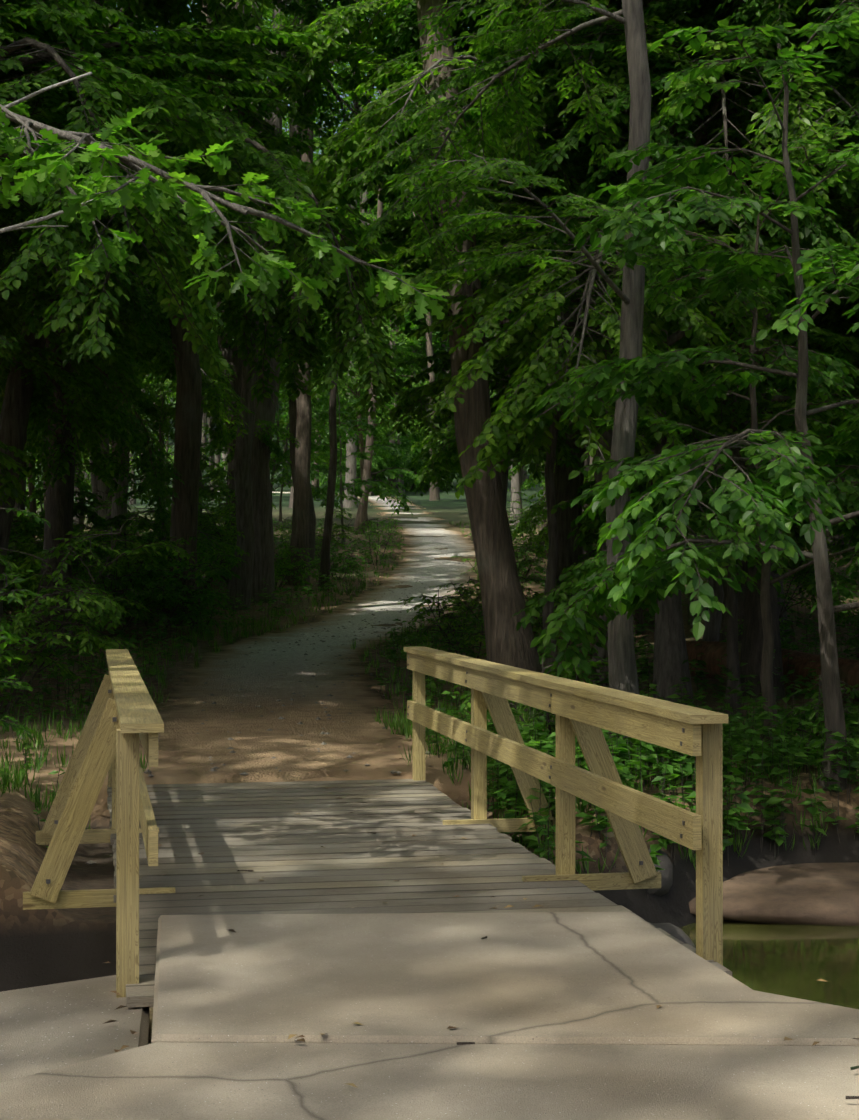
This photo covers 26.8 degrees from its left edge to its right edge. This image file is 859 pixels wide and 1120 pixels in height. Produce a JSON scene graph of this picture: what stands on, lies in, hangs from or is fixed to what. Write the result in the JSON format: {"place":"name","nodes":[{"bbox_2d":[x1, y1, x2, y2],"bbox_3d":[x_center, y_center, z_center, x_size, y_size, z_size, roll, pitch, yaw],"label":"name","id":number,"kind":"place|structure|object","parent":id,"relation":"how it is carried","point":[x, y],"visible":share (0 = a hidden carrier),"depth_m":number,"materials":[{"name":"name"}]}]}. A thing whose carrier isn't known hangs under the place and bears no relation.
{"place":"outdoors","nodes":[
{"label":"outdoors","id":0,"kind":"place"},
{"bbox_2d":[141,491,480,783],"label":"dirt path","id":1,"kind":"structure","parent":0,"point":[257,746],"depth_m":23.21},
{"bbox_2d":[19,554,471,864],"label":"path stones","id":2,"kind":"object","parent":1,"relation":"on","point":[147,771],"visible":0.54,"depth_m":21.30,"materials":[{"name":"stone"}]},
{"bbox_2d":[0,318,858,991],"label":"ground","id":3,"kind":"structure","parent":0,"point":[52,946],"depth_m":14.10,"materials":[{"name":"brown soil"}]},
{"bbox_2d":[0,441,40,510],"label":"tree","id":4,"kind":"object","parent":3,"relation":"on","point":[15,491],"visible":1,"depth_m":20.36,"materials":[{"name":"green plant"}]},
{"bbox_2d":[0,507,50,734],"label":"shrub","id":5,"kind":"object","parent":3,"relation":"on","point":[12,637],"visible":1,"depth_m":12.85,"materials":[{"name":"green plant"}]},
{"bbox_2d":[0,155,65,313],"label":"tree","id":6,"kind":"object","parent":3,"relation":"on","point":[6,238],"visible":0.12,"depth_m":24.80,"materials":[{"name":"green plant"}]},
{"bbox_2d":[0,671,84,847],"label":"herb plants","id":7,"kind":"object","parent":3,"relation":"on","point":[26,703],"visible":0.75,"depth_m":18.34,"materials":[{"name":"green plant"}]},
{"bbox_2d":[0,387,96,505],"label":"tree","id":8,"kind":"object","parent":3,"relation":"on","point":[82,485],"depth_m":45.94,"materials":[{"name":"green plant"}]},
{"bbox_2d":[30,29,75,652],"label":"tree","id":9,"kind":"object","parent":3,"relation":"on","point":[59,505],"visible":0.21,"depth_m":29.17,"materials":[{"name":"brown plant"}]},
{"bbox_2d":[3,501,135,620],"bbox_3d":[-7.786,0.104,34.035,4.121,2.412,3.591,0,0,-24],"label":"shrub","id":10,"kind":"object","parent":3,"relation":"on","point":[40,532],"visible":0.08,"depth_m":33.62,"materials":[{"name":"green plant"}]},
{"bbox_2d":[3,508,142,626],"bbox_3d":[-7.077,0.174,32.915,3.763,2.404,2.492,0,0,-11],"label":"shrub","id":11,"kind":"object","parent":3,"relation":"on","point":[12,542],"visible":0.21,"depth_m":33.07,"materials":[{"name":"green plant"}]},
{"bbox_2d":[0,0,156,489],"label":"tree","id":12,"kind":"object","parent":3,"relation":"on","point":[89,438],"visible":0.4,"depth_m":25.39,"materials":[{"name":"green plant"}]},
{"bbox_2d":[5,407,167,582],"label":"tree","id":13,"kind":"object","parent":3,"relation":"on","point":[98,520],"visible":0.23,"depth_m":35.52,"materials":[{"name":"green plant"}]},
{"bbox_2d":[0,91,184,530],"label":"tree","id":14,"kind":"object","parent":3,"relation":"on","point":[141,442],"visible":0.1,"depth_m":32.60,"materials":[{"name":"green plant"}]},
{"bbox_2d":[28,546,161,636],"bbox_3d":[-5.656,0.628,30.259,2.331,1.724,2.545,0,0,-11],"label":"shrub","id":15,"kind":"object","parent":3,"relation":"on","point":[129,592],"visible":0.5,"depth_m":30.68,"materials":[{"name":"green plant"}]},
{"bbox_2d":[0,525,194,716],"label":"shrub","id":16,"kind":"object","parent":3,"relation":"on","point":[88,640],"visible":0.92,"depth_m":18.44,"materials":[{"name":"green plant"}]},
{"bbox_2d":[28,381,174,554],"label":"tree","id":17,"kind":"object","parent":3,"relation":"on","point":[33,504],"depth_m":54.23,"materials":[{"name":"green plant"}]},
{"bbox_2d":[95,8,122,520],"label":"tree","id":18,"kind":"object","parent":3,"relation":"on","point":[102,487],"depth_m":51.53,"materials":[{"name":"grey plant"}]},
{"bbox_2d":[18,534,200,631],"bbox_3d":[-5.449,0.442,32.455,2.486,1.842,3.495,0,0,36],"label":"shrub","id":19,"kind":"object","parent":3,"relation":"on","point":[144,563],"visible":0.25,"depth_m":31.97,"materials":[{"name":"green plant"}]},
{"bbox_2d":[0,1,236,549],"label":"tree","id":20,"kind":"object","parent":3,"relation":"on","point":[23,482],"depth_m":41.21,"materials":[{"name":"green plant"}]},
{"bbox_2d":[105,7,136,597],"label":"tree","id":21,"kind":"object","parent":3,"relation":"on","point":[116,510],"visible":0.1,"depth_m":40.94,"materials":[{"name":"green plant"}]},
{"bbox_2d":[0,0,254,450],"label":"tree","id":22,"kind":"object","parent":3,"relation":"on","point":[213,397],"visible":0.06,"depth_m":35.24,"materials":[{"name":"green plant"}]},
{"bbox_2d":[78,479,229,574],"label":"shrub","id":23,"kind":"object","parent":3,"relation":"on","point":[107,502],"visible":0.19,"depth_m":46.19,"materials":[{"name":"green plant"}]},
{"bbox_2d":[0,7,318,526],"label":"tree","id":24,"kind":"object","parent":3,"relation":"on","point":[211,294],"visible":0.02,"depth_m":47.29,"materials":[{"name":"green plant"}]},
{"bbox_2d":[80,285,242,522],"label":"tree","id":25,"kind":"object","parent":3,"relation":"on","point":[161,392],"depth_m":73.47,"materials":[{"name":"green plant"}]},
{"bbox_2d":[86,393,249,615],"bbox_3d":[-5.305,-1.090,36.232,3.179,4.619,4.133,0,0,-11],"label":"tree","id":26,"kind":"object","parent":3,"relation":"on","point":[161,532],"visible":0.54,"depth_m":35.74,"materials":[{"name":"green plant"}]},
{"bbox_2d":[105,534,248,637],"bbox_3d":[-4.586,0.462,31.581,2.710,1.938,3.266,0,0,-11],"label":"shrub","id":27,"kind":"object","parent":3,"relation":"on","point":[176,595],"visible":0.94,"depth_m":31.42,"materials":[{"name":"green plant"}]},
{"bbox_2d":[160,3,218,625],"bbox_3d":[-3.393,-12.697,34.693,10.686,28.233,11.165,0,0,-11],"label":"tree","id":28,"kind":"object","parent":3,"relation":"on","point":[184,514],"visible":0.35,"depth_m":33.98,"materials":[{"name":"brown plant"}]},
{"bbox_2d":[126,491,275,592],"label":"shrub","id":29,"kind":"object","parent":3,"relation":"on","point":[218,511],"visible":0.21,"depth_m":42.06,"materials":[{"name":"green plant"}]},
{"bbox_2d":[0,0,403,654],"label":"tree","id":30,"kind":"object","parent":3,"relation":"on","point":[16,408],"visible":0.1,"depth_m":27.24,"materials":[{"name":"green plant"}]},
{"bbox_2d":[133,469,275,584],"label":"shrub","id":31,"kind":"object","parent":3,"relation":"on","point":[213,519],"visible":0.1,"depth_m":44.40,"materials":[{"name":"green plant"}]},
{"bbox_2d":[129,254,317,513],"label":"tree","id":32,"kind":"object","parent":3,"relation":"on","point":[157,392],"depth_m":58.99,"materials":[{"name":"green plant"}]},
{"bbox_2d":[0,101,449,318],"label":"oak tree","id":33,"kind":"object","parent":3,"relation":"on","point":[52,159],"visible":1,"depth_m":9.65,"materials":[{"name":"green plant"}]},
{"bbox_2d":[0,72,96,232],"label":"dead branch","id":34,"kind":"object","parent":33,"relation":"attached to","point":[26,223],"visible":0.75,"depth_m":9.16,"materials":[{"name":"grey wood"}]},
{"bbox_2d":[0,0,451,428],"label":"tree","id":35,"kind":"object","parent":3,"relation":"on","point":[172,103],"visible":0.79,"depth_m":18.37,"materials":[{"name":"green plant"}]},
{"bbox_2d":[214,2,247,581],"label":"tree","id":36,"kind":"object","parent":3,"relation":"on","point":[235,361],"visible":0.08,"depth_m":47.03,"materials":[{"name":"brown plant"}]},
{"bbox_2d":[220,0,287,602],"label":"tree","id":37,"kind":"object","parent":3,"relation":"on","point":[263,564],"visible":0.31,"depth_m":39.64,"materials":[{"name":"brown plant"}]},
{"bbox_2d":[141,56,367,435],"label":"tree","id":38,"kind":"object","parent":3,"relation":"on","point":[287,118],"visible":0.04,"depth_m":79.38,"materials":[{"name":"green plant"}]},
{"bbox_2d":[171,332,360,509],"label":"tree","id":39,"kind":"object","parent":3,"relation":"on","point":[322,427],"visible":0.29,"depth_m":60.08,"materials":[{"name":"green plant"}]},
{"bbox_2d":[214,392,326,522],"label":"tree","id":40,"kind":"object","parent":3,"relation":"on","point":[282,396],"depth_m":64.81,"materials":[{"name":"green plant"}]},
{"bbox_2d":[209,394,342,520],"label":"tree","id":41,"kind":"object","parent":3,"relation":"on","point":[325,460],"visible":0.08,"depth_m":84.78,"materials":[{"name":"green plant"}]},
{"bbox_2d":[154,0,416,589],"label":"tree","id":42,"kind":"object","parent":3,"relation":"on","point":[325,554],"visible":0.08,"depth_m":43.83,"materials":[{"name":"brown plant"}]},
{"bbox_2d":[200,0,372,609],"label":"tree","id":43,"kind":"object","parent":3,"relation":"on","point":[242,451],"visible":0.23,"depth_m":37.93,"materials":[{"name":"brown plant"}]},
{"bbox_2d":[267,0,315,568],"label":"tree","id":44,"kind":"object","parent":3,"relation":"on","point":[292,426],"visible":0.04,"depth_m":52.06,"materials":[{"name":"grey plant"}]},
{"bbox_2d":[274,546,320,589],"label":"shrub","id":45,"kind":"object","parent":3,"relation":"on","point":[282,559],"visible":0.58,"depth_m":43.88,"materials":[{"name":"green plant"}]},
{"bbox_2d":[273,494,357,555],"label":"shrub","id":46,"kind":"object","parent":3,"relation":"on","point":[338,527],"visible":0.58,"depth_m":55.50,"materials":[{"name":"green plant"}]},
{"bbox_2d":[285,1,387,585],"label":"tree","id":47,"kind":"object","parent":3,"relation":"on","point":[300,526],"visible":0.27,"depth_m":45.52,"materials":[{"name":"brown plant"}]},
{"bbox_2d":[309,548,366,579],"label":"shrub","id":48,"kind":"object","parent":3,"relation":"on","point":[349,563],"visible":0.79,"depth_m":46.81,"materials":[{"name":"green plant"}]},
{"bbox_2d":[285,0,398,507],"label":"tree","id":49,"kind":"object","parent":3,"relation":"on","point":[351,463],"depth_m":104.19,"materials":[{"name":"grey plant"}]},
{"bbox_2d":[275,298,416,490],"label":"tree","id":50,"kind":"object","parent":3,"relation":"on","point":[285,417],"visible":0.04,"depth_m":148.29,"materials":[{"name":"green plant"}]},
{"bbox_2d":[282,368,412,546],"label":"tree","id":51,"kind":"object","parent":3,"relation":"on","point":[394,453],"visible":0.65,"depth_m":62.85,"materials":[{"name":"green plant"}]},
{"bbox_2d":[319,371,423,495],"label":"tree","id":52,"kind":"object","parent":3,"relation":"on","point":[382,458],"visible":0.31,"depth_m":133.16,"materials":[{"name":"green plant"}]},
{"bbox_2d":[319,319,424,494],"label":"tree","id":53,"kind":"object","parent":3,"relation":"on","point":[407,444],"visible":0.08,"depth_m":139.20,"materials":[{"name":"green plant"}]},
{"bbox_2d":[311,184,442,527],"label":"tree","id":54,"kind":"object","parent":3,"relation":"on","point":[356,379],"visible":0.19,"depth_m":77.13,"materials":[{"name":"green plant"}]},
{"bbox_2d":[23,647,731,1043],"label":"bridge","id":55,"kind":"structure","parent":3,"relation":"on","point":[325,853],"depth_m":10.00,"materials":[{"name":"brown wood"}]},
{"bbox_2d":[346,517,408,565],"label":"shrub","id":56,"kind":"object","parent":3,"relation":"on","point":[377,534],"visible":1,"depth_m":53.09,"materials":[{"name":"green plant"}]},
{"bbox_2d":[339,163,442,492],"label":"tree","id":57,"kind":"object","parent":3,"relation":"on","point":[403,325],"visible":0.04,"depth_m":136.73,"materials":[{"name":"green plant"}]},
{"bbox_2d":[335,340,453,491],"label":"tree","id":58,"kind":"object","parent":3,"relation":"on","point":[414,489],"visible":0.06,"depth_m":146.99,"materials":[{"name":"green plant"}]},
{"bbox_2d":[319,0,470,533],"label":"tree","id":59,"kind":"object","parent":3,"relation":"on","point":[361,516],"visible":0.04,"depth_m":72.25,"materials":[{"name":"brown plant"}]},
{"bbox_2d":[370,54,461,500],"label":"tree","id":60,"kind":"object","parent":3,"relation":"on","point":[435,494],"depth_m":119.50,"materials":[{"name":"brown plant"}]},
{"bbox_2d":[373,341,464,490],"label":"tree","id":61,"kind":"object","parent":3,"relation":"on","point":[436,377],"visible":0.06,"depth_m":149.12,"materials":[{"name":"green plant"}]},
{"bbox_2d":[403,296,451,488],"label":"tree","id":62,"kind":"object","parent":3,"relation":"on","point":[434,347],"visible":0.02,"depth_m":153.94,"materials":[{"name":"green plant"}]},
{"bbox_2d":[0,912,858,1119],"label":"concrete path","id":63,"kind":"structure","parent":3,"relation":"on","point":[556,1015],"depth_m":6.28,"materials":[{"name":"beige concrete"}]},
{"bbox_2d":[0,518,858,725],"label":"shrubs","id":64,"kind":"object","parent":3,"relation":"on","point":[431,684],"visible":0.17,"depth_m":27.43,"materials":[{"name":"green plant"}]},
{"bbox_2d":[0,520,858,873],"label":"grass tufts","id":65,"kind":"object","parent":3,"relation":"on","point":[402,726],"visible":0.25,"depth_m":17.46,"materials":[{"name":"green plant"}]},
{"bbox_2d":[4,594,858,1098],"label":"fallen leaves","id":66,"kind":"object","parent":3,"relation":"on","point":[454,896],"visible":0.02,"depth_m":9.44,"materials":[{"name":"brown plant"}]},
{"bbox_2d":[399,589,483,651],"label":"shrub","id":67,"kind":"object","parent":3,"relation":"on","point":[440,618],"visible":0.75,"depth_m":28.37,"materials":[{"name":"green plant"}]},
{"bbox_2d":[408,621,484,658],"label":"shrub","id":68,"kind":"object","parent":3,"relation":"on","point":[468,651],"visible":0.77,"depth_m":27.36,"materials":[{"name":"green plant"}]},
{"bbox_2d":[334,47,563,529],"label":"tree","id":69,"kind":"object","parent":3,"relation":"on","point":[515,483],"visible":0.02,"depth_m":75.93,"materials":[{"name":"grey plant"}]},
{"bbox_2d":[436,576,482,615],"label":"shrub","id":70,"kind":"object","parent":3,"relation":"on","point":[467,591],"visible":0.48,"depth_m":35.76,"materials":[{"name":"green plant"}]},
{"bbox_2d":[429,575,543,628],"bbox_3d":[1.212,0.811,33.143,1.880,1.086,1.947,0,-1,38],"label":"shrub","id":71,"kind":"object","parent":3,"relation":"on","point":[473,601],"visible":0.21,"depth_m":33.08,"materials":[{"name":"green plant"}]},
{"bbox_2d":[486,15,512,503],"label":"tree","id":72,"kind":"object","parent":3,"relation":"on","point":[504,477],"depth_m":30.01,"materials":[{"name":"brown plant"}]},
{"bbox_2d":[464,487,542,561],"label":"shrub","id":73,"kind":"object","parent":3,"relation":"on","point":[513,519],"visible":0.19,"depth_m":49.74,"materials":[{"name":"green plant"}]},
{"bbox_2d":[444,113,584,625],"bbox_3d":[2.905,-10.641,34.131,7.562,24.178,7.625,0,0,-11],"label":"tree","id":74,"kind":"object","parent":3,"relation":"on","point":[566,489],"depth_m":33.57,"materials":[{"name":"brown plant"}]},
{"bbox_2d":[340,0,696,762],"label":"tree","id":75,"kind":"object","parent":3,"relation":"on","point":[622,666],"visible":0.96,"depth_m":15.58,"materials":[{"name":"green plant"}]},
{"bbox_2d":[509,517,548,579],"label":"shrub","id":76,"kind":"object","parent":3,"relation":"on","point":[530,548],"visible":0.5,"depth_m":46.04,"materials":[{"name":"green plant"}]},
{"bbox_2d":[411,244,649,610],"bbox_3d":[2.893,-3.184,36.093,6.192,8.862,5.486,0,0,-11],"label":"tree","id":77,"kind":"object","parent":3,"relation":"on","point":[448,429],"visible":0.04,"depth_m":36.58,"materials":[{"name":"green plant"}]},
{"bbox_2d":[408,0,656,713],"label":"tree","id":78,"kind":"object","parent":3,"relation":"on","point":[503,602],"visible":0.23,"depth_m":20.07,"materials":[{"name":"brown plant"}]},
{"bbox_2d":[457,658,607,743],"bbox_3d":[1.025,1.409,16.713,1.604,0.972,1.527,0,0,-11],"label":"shrub","id":79,"kind":"object","parent":3,"relation":"on","point":[562,675],"visible":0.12,"depth_m":16.66,"materials":[{"name":"green plant"}]},
{"bbox_2d":[380,138,716,675],"bbox_3d":[0.539,-7.253,24.608,9.064,18.129,6.939,0,0,-24],"label":"tree","id":80,"kind":"object","parent":3,"relation":"on","point":[436,393],"visible":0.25,"depth_m":24.29,"materials":[{"name":"brown plant"}]},
{"bbox_2d":[251,0,858,704],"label":"tree","id":81,"kind":"object","parent":3,"relation":"on","point":[335,166],"visible":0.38,"depth_m":18.66,"materials":[{"name":"green plant"}]},
{"bbox_2d":[481,0,629,687],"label":"tree","id":82,"kind":"object","parent":3,"relation":"on","point":[602,651],"visible":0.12,"depth_m":22.91,"materials":[{"name":"brown plant"}]},
{"bbox_2d":[522,591,595,648],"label":"shrub","id":83,"kind":"object","parent":3,"relation":"on","point":[557,602],"visible":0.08,"depth_m":28.81,"materials":[{"name":"green plant"}]},
{"bbox_2d":[349,0,858,699],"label":"tree","id":84,"kind":"object","parent":3,"relation":"on","point":[403,30],"visible":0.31,"depth_m":18.72,"materials":[{"name":"green plant"}]},
{"bbox_2d":[511,344,715,583],"bbox_3d":[4.911,-2.555,40.309,5.737,7.100,5.804,0,0,22],"label":"tree","id":85,"kind":"object","parent":3,"relation":"on","point":[533,510],"visible":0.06,"depth_m":39.55,"materials":[{"name":"green plant"}]},
{"bbox_2d":[374,649,858,897],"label":"herb plants","id":86,"kind":"object","parent":3,"relation":"on","point":[623,748],"visible":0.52,"depth_m":13.86,"materials":[{"name":"green plant"}]},
{"bbox_2d":[420,0,813,269],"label":"tree","id":87,"kind":"object","parent":3,"relation":"on","point":[517,135],"visible":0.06,"depth_m":19.54,"materials":[{"name":"green plant"}]},
{"bbox_2d":[410,18,833,633],"bbox_3d":[3.963,-5.194,32.347,8.179,13.167,7.333,0,0,-11],"label":"tree","id":88,"kind":"object","parent":3,"relation":"on","point":[442,462],"visible":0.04,"depth_m":32.95,"materials":[{"name":"green plant"}]},
{"bbox_2d":[648,848,672,896],"bbox_3d":[1.379,2.136,12.241,0.556,0.361,0.460,0,0,-10],"label":"bank rock","id":89,"kind":"object","parent":3,"relation":"on","point":[666,864],"visible":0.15,"depth_m":12.11,"materials":[{"name":"stone"}]},
{"bbox_2d":[510,126,858,744],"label":"tree","id":90,"kind":"object","parent":3,"relation":"on","point":[816,366],"visible":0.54,"depth_m":16.39,"materials":[{"name":"green plant"}]},
{"bbox_2d":[527,0,858,792],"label":"tree","id":91,"kind":"object","parent":3,"relation":"on","point":[637,578],"visible":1,"depth_m":13.83,"materials":[{"name":"green plant"}]},
{"bbox_2d":[539,332,857,627],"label":"tree","id":92,"kind":"object","parent":3,"relation":"on","point":[593,553],"visible":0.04,"depth_m":33.61,"materials":[{"name":"green plant"}]},
{"bbox_2d":[551,120,858,714],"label":"tree","id":93,"kind":"object","parent":3,"relation":"on","point":[587,535],"visible":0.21,"depth_m":19.63,"materials":[{"name":"green plant"}]},
{"bbox_2d":[690,50,741,641],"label":"tree","id":94,"kind":"object","parent":3,"relation":"on","point":[712,629],"depth_m":26.08,"materials":[{"name":"brown plant"}]},
{"bbox_2d":[652,0,836,179],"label":"tree","id":95,"kind":"object","parent":3,"relation":"on","point":[743,117],"visible":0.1,"depth_m":19.32,"materials":[{"name":"green plant"}]},
{"bbox_2d":[635,178,858,562],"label":"tree","id":96,"kind":"object","parent":3,"relation":"on","point":[836,531],"depth_m":24.91,"materials":[{"name":"green plant"}]},
{"bbox_2d":[719,193,790,643],"bbox_3d":[3.451,-14.567,30.498,13.600,32.262,12.377,0,0,-11],"label":"tree","id":97,"kind":"object","parent":3,"relation":"on","point":[741,597],"depth_m":30.33,"materials":[{"name":"brown plant"}]},
{"bbox_2d":[668,0,858,379],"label":"tree","id":98,"kind":"object","parent":3,"relation":"on","point":[709,225],"visible":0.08,"depth_m":21.59,"materials":[{"name":"green plant"}]},
{"bbox_2d":[686,641,858,700],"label":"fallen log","id":99,"kind":"object","parent":3,"relation":"on","point":[712,651],"visible":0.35,"depth_m":22.70,"materials":[{"name":"wood"}]},
{"bbox_2d":[689,862,858,925],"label":"boulder","id":100,"kind":"object","parent":3,"relation":"on","point":[816,893],"visible":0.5,"depth_m":12.50,"materials":[{"name":"stone"}]},
{"bbox_2d":[720,564,838,649],"bbox_3d":[5.619,0.808,28.105,1.884,1.508,1.565,0,-1,-45],"label":"shrub","id":101,"kind":"object","parent":3,"relation":"on","point":[804,602],"visible":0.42,"depth_m":28.22,"materials":[{"name":"green plant"}]},
{"bbox_2d":[748,675,858,766],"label":"shrub","id":102,"kind":"object","parent":3,"relation":"on","point":[816,709],"visible":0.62,"depth_m":15.46,"materials":[{"name":"green plant"}]},
{"bbox_2d":[102,905,858,1051],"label":"fallen leaves","id":103,"kind":"object","parent":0,"point":[303,1039],"visible":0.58,"depth_m":6.42,"materials":[{"name":"plant"}]},
{"bbox_2d":[680,920,858,1008],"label":"creek water","id":104,"kind":"structure","parent":0,"point":[795,960],"depth_m":11.17,"materials":[{"name":"green liquid"}]},
{"bbox_2d":[648,922,695,947],"bbox_3d":[1.330,2.342,10.881,0.622,0.432,0.595,0,0,28],"label":"bank rock","id":105,"kind":"object","parent":104,"relation":"in","point":[678,933],"visible":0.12,"depth_m":10.75,"materials":[{"name":"stone"}]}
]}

